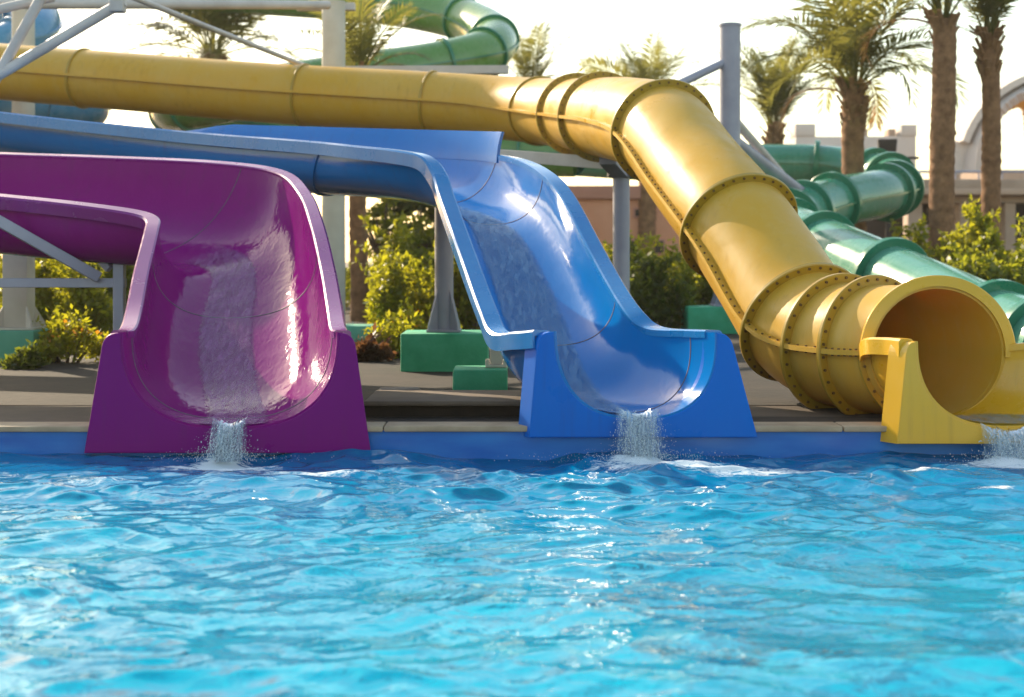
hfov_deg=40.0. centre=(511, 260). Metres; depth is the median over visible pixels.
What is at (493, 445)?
pool basin
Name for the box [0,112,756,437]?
open slide
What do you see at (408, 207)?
leafy tree
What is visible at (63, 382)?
planting soil
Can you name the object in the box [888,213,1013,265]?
bush
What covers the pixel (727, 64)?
support post
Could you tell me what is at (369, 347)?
border plant
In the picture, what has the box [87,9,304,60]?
palm tree
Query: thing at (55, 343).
border plant
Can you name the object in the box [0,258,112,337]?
bush
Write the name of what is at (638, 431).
splash
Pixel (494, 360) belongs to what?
support post
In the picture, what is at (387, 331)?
border plant
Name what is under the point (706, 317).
concrete plinth
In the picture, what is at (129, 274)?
bush
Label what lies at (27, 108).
support post
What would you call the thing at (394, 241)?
bush
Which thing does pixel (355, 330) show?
concrete plinth
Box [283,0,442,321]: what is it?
palm tree
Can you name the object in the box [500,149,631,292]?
support post
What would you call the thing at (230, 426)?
waterfall
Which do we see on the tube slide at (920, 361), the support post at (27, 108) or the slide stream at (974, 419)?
the slide stream at (974, 419)
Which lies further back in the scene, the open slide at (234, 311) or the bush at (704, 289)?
the bush at (704, 289)
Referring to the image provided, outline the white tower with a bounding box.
[783,124,916,166]
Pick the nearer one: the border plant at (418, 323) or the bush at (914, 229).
the border plant at (418, 323)
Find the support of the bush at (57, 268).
on the planting soil
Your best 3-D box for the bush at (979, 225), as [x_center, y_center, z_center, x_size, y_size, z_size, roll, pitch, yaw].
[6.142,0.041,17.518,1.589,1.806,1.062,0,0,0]
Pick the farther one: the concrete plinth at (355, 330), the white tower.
the white tower
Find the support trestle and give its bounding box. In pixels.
[0,215,126,329]
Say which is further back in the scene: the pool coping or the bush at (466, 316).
the bush at (466, 316)
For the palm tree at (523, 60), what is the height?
6.728 m
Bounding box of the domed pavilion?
[955,76,1023,178]
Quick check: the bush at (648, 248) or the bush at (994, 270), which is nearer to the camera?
the bush at (994, 270)
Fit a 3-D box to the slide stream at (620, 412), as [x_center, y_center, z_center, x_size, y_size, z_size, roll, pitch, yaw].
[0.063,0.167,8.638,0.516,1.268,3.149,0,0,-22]
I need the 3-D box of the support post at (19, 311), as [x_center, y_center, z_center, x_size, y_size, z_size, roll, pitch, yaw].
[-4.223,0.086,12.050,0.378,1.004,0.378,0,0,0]
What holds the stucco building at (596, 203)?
on the ground
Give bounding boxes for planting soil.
[0,316,802,404]
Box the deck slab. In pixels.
[364,390,520,416]
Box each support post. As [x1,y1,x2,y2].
[0,254,45,329]
[12,9,34,114]
[296,0,508,323]
[426,207,461,331]
[485,349,506,367]
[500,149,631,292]
[679,22,804,305]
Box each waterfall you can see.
[209,418,245,461]
[619,408,658,456]
[981,423,1023,456]
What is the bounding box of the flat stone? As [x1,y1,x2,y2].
[378,387,420,389]
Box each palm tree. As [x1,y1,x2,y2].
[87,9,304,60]
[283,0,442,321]
[508,17,590,77]
[576,29,719,255]
[709,32,825,143]
[738,0,980,231]
[857,0,960,259]
[953,0,1020,248]
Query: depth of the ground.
8.05 m
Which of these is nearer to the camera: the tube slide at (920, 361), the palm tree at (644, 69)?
the tube slide at (920, 361)
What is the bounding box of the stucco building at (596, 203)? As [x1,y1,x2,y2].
[568,186,681,256]
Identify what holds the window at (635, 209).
in the stucco building at (596, 203)
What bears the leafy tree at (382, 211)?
on the planting soil
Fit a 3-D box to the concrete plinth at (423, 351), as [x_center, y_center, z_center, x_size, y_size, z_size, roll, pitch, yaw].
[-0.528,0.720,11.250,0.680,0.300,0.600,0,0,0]
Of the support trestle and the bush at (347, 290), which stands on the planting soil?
the support trestle
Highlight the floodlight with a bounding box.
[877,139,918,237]
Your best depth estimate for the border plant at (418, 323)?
13.77 m
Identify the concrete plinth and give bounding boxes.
[0,328,47,360]
[346,324,383,341]
[401,330,488,371]
[453,366,507,389]
[681,305,737,333]
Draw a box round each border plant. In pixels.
[0,338,48,369]
[32,303,107,363]
[355,321,397,361]
[362,308,417,358]
[377,297,462,329]
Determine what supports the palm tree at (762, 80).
on the ground
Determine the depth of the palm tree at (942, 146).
19.86 m
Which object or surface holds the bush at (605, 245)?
on the ground
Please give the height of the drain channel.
0.001 m
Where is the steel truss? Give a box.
[0,0,330,81]
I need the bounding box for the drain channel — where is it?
[366,417,881,423]
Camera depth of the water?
4.48 m
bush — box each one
[0,255,2,302]
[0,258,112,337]
[37,259,106,316]
[52,260,134,328]
[345,255,376,310]
[351,247,458,327]
[354,213,434,308]
[361,262,384,323]
[372,210,455,284]
[431,240,480,329]
[601,230,699,291]
[602,243,679,272]
[630,236,697,328]
[669,259,713,326]
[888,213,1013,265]
[892,223,925,247]
[938,191,1023,274]
[940,225,1023,284]
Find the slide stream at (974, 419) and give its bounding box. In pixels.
[955,415,1014,423]
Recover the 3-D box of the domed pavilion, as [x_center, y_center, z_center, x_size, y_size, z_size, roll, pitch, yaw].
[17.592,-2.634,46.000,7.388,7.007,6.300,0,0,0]
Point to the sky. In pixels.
(691, 21)
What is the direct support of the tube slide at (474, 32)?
on the tube slide at (835, 205)
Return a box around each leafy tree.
[366,197,407,271]
[388,200,434,248]
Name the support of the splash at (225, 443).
on the water
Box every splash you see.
[121,420,331,462]
[494,410,759,465]
[934,428,1023,464]
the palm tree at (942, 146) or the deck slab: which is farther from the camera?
the palm tree at (942, 146)
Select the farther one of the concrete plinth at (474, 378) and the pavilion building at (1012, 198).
the pavilion building at (1012, 198)
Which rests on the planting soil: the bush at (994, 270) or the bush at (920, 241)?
the bush at (994, 270)
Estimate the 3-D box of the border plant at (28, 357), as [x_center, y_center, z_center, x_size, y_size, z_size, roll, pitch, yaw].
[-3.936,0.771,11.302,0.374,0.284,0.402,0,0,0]
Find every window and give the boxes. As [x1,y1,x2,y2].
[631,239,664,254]
[633,207,638,217]
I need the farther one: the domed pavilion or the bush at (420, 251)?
the domed pavilion
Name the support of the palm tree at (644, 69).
on the ground
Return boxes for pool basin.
[0,430,1023,460]
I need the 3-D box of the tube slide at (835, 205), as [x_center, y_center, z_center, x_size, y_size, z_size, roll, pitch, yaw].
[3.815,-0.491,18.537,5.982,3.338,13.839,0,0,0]
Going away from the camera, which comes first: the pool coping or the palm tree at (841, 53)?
the pool coping
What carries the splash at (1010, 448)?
on the water
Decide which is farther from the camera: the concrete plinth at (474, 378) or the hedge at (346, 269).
the hedge at (346, 269)
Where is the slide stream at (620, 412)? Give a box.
[460,209,641,414]
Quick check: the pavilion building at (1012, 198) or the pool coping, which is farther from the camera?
the pavilion building at (1012, 198)
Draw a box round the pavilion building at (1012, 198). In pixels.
[866,170,1023,256]
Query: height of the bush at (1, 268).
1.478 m
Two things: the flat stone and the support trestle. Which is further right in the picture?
the flat stone
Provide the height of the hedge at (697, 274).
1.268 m
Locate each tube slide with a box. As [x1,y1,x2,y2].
[0,9,110,122]
[0,43,1023,443]
[148,0,576,176]
[574,140,1023,342]
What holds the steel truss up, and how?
attached to the tube slide at (920, 361)
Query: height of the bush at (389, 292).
1.055 m
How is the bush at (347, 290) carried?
on the ground
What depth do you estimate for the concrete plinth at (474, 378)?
9.25 m
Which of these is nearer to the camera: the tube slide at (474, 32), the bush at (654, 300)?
the bush at (654, 300)
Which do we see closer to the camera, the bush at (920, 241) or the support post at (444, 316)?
the support post at (444, 316)
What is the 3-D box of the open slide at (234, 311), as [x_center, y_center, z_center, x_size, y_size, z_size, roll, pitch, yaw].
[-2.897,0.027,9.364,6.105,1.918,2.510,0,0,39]
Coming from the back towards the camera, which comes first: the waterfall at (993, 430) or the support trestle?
the support trestle
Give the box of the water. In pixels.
[0,448,1023,696]
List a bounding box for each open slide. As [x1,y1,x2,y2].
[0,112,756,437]
[0,152,369,452]
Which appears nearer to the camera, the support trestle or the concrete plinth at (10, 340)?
the support trestle
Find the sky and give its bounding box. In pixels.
[0,0,1023,261]
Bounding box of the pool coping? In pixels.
[0,422,886,431]
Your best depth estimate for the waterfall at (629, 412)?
7.11 m
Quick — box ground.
[0,262,881,421]
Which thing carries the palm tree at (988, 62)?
on the planting soil
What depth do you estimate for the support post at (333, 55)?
18.49 m
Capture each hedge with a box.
[345,264,374,302]
[645,251,706,293]

